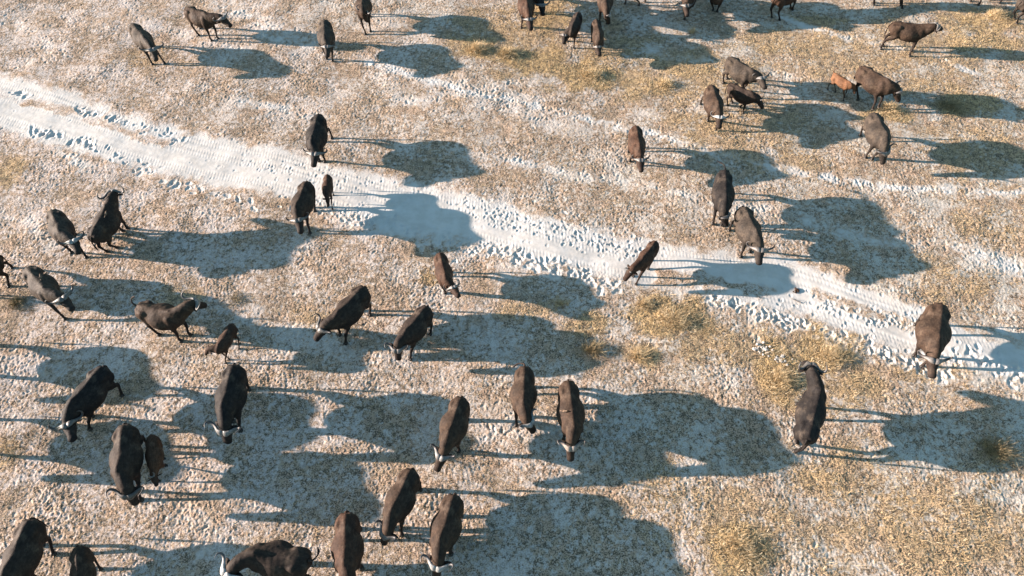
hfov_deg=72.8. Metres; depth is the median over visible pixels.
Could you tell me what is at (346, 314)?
buffalo
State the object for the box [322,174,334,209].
buffalo calf
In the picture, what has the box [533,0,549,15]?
buffalo
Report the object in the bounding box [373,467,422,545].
buffalo
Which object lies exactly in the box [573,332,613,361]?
grass tussock
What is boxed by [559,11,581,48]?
buffalo
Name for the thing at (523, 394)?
buffalo
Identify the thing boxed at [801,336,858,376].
grass tussock
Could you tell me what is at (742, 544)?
grass tussock
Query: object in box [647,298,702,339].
grass tussock
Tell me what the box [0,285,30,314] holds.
grass tussock
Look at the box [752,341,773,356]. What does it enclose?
calcrete clods
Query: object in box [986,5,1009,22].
grass tussock
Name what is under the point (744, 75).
buffalo
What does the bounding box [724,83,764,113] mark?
buffalo
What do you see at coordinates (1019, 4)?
buffalo
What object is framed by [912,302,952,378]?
buffalo
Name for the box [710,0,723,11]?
buffalo
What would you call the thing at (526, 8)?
buffalo
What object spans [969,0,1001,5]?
buffalo
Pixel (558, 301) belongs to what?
grass tussock
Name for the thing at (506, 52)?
grass tussock
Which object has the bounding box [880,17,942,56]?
buffalo
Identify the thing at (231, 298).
grass tussock
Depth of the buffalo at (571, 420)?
21.82 m
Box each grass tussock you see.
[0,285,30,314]
[220,287,252,310]
[466,39,493,56]
[492,44,524,59]
[552,292,573,309]
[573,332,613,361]
[575,65,607,81]
[626,344,656,368]
[630,291,654,320]
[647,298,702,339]
[651,74,677,91]
[686,27,699,33]
[703,512,785,575]
[754,362,805,393]
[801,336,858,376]
[878,99,902,116]
[929,93,974,119]
[969,425,1023,471]
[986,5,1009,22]
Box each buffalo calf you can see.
[145,434,167,486]
[204,323,240,363]
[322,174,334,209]
[827,68,856,101]
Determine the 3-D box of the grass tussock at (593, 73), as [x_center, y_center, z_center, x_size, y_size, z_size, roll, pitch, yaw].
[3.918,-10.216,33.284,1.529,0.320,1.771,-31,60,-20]
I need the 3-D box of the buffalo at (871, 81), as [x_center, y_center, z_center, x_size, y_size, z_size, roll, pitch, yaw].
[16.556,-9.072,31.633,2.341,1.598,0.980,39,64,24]
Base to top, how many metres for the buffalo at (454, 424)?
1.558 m
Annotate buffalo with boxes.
[0,255,13,287]
[0,517,56,575]
[22,265,74,320]
[46,209,88,258]
[48,365,123,441]
[69,545,102,575]
[87,186,129,252]
[105,423,145,505]
[128,23,165,65]
[131,290,206,342]
[183,6,232,41]
[204,363,250,443]
[215,540,319,575]
[285,180,316,234]
[303,113,333,167]
[313,285,371,344]
[317,19,334,61]
[331,510,363,575]
[354,0,372,34]
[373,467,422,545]
[384,305,432,360]
[420,493,463,575]
[430,396,469,471]
[434,252,460,297]
[510,363,538,433]
[517,0,537,30]
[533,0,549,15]
[556,379,585,461]
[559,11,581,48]
[590,19,603,55]
[597,0,613,24]
[623,240,659,285]
[627,125,649,172]
[678,0,695,19]
[699,84,729,131]
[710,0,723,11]
[710,160,734,226]
[722,56,769,89]
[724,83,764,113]
[728,205,774,264]
[770,0,796,20]
[792,360,827,453]
[853,65,903,110]
[858,112,897,164]
[872,0,903,8]
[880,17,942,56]
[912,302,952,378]
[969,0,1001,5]
[1012,0,1023,23]
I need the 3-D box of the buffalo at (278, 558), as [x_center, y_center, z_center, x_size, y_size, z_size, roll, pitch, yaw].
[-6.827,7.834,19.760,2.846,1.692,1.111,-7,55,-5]
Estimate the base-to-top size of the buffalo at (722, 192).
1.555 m
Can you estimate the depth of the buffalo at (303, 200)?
27.09 m
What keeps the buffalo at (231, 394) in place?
on the ground at (474, 224)
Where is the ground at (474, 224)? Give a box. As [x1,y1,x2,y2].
[0,0,1023,575]
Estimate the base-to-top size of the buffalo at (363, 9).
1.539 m
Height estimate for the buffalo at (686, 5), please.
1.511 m
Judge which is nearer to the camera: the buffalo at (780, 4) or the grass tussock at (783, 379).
the grass tussock at (783, 379)
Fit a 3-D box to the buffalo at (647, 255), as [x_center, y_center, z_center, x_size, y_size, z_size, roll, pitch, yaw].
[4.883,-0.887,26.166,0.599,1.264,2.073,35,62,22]
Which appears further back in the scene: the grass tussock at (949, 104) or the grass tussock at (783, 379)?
the grass tussock at (949, 104)
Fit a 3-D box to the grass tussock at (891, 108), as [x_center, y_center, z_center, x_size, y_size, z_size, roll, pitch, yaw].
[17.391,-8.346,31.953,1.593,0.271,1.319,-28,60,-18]
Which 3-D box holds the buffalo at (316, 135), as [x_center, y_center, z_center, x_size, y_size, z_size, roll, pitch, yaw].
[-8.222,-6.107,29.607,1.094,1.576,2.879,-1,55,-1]
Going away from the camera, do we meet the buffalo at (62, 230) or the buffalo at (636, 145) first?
the buffalo at (62, 230)
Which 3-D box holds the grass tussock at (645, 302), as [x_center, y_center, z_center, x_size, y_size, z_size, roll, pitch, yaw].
[4.898,0.548,25.771,1.406,0.240,1.202,32,61,20]
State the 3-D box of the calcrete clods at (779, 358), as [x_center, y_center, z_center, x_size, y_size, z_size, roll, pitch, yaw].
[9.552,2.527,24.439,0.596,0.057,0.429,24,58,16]
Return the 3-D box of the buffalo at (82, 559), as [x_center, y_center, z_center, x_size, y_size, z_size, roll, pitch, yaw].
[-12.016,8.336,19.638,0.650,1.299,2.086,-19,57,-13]
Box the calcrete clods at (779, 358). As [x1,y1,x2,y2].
[774,354,792,365]
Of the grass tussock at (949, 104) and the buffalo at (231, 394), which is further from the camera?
the grass tussock at (949, 104)
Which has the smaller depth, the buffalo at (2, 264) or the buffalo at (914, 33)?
the buffalo at (2, 264)
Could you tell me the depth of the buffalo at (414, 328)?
23.83 m
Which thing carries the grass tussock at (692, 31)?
on the ground at (474, 224)
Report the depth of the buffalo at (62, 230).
26.26 m
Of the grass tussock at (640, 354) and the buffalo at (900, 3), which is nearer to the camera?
the grass tussock at (640, 354)
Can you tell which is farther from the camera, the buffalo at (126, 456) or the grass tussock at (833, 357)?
the grass tussock at (833, 357)
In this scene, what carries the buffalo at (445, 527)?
on the ground at (474, 224)
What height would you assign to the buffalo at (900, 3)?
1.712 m
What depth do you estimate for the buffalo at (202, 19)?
34.09 m
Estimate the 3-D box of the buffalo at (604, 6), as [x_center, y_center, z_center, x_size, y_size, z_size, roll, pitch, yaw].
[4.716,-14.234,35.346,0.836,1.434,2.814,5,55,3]
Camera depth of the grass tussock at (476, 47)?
34.37 m
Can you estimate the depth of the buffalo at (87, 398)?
22.26 m
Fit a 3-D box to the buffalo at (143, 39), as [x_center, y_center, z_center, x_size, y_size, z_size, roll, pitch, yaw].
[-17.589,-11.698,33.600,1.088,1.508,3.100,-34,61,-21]
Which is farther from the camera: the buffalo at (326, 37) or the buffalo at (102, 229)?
the buffalo at (326, 37)
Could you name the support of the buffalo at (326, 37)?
on the ground at (474, 224)
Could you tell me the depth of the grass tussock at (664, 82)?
32.99 m
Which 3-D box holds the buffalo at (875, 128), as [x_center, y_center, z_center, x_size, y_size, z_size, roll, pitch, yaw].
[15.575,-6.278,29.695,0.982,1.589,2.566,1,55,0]
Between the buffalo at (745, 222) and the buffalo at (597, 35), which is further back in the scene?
the buffalo at (597, 35)
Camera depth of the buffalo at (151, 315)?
23.99 m
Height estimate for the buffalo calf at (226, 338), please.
1.025 m
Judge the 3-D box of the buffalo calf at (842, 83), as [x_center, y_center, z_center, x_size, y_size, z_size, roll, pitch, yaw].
[15.281,-9.380,32.108,1.371,1.165,0.619,34,62,21]
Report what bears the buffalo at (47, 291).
on the ground at (474, 224)
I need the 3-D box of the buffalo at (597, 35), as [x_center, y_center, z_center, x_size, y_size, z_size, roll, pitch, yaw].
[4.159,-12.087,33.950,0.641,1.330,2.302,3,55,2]
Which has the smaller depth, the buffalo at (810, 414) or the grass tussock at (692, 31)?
the buffalo at (810, 414)
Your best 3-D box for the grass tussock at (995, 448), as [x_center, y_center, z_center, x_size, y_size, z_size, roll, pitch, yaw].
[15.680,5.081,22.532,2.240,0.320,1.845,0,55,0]
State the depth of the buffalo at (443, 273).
25.28 m
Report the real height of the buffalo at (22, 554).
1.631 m
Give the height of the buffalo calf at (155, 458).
1.116 m
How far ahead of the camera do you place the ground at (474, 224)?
26.50 m
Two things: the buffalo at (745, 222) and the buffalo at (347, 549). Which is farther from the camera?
the buffalo at (745, 222)
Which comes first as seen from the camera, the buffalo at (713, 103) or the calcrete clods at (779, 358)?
the calcrete clods at (779, 358)

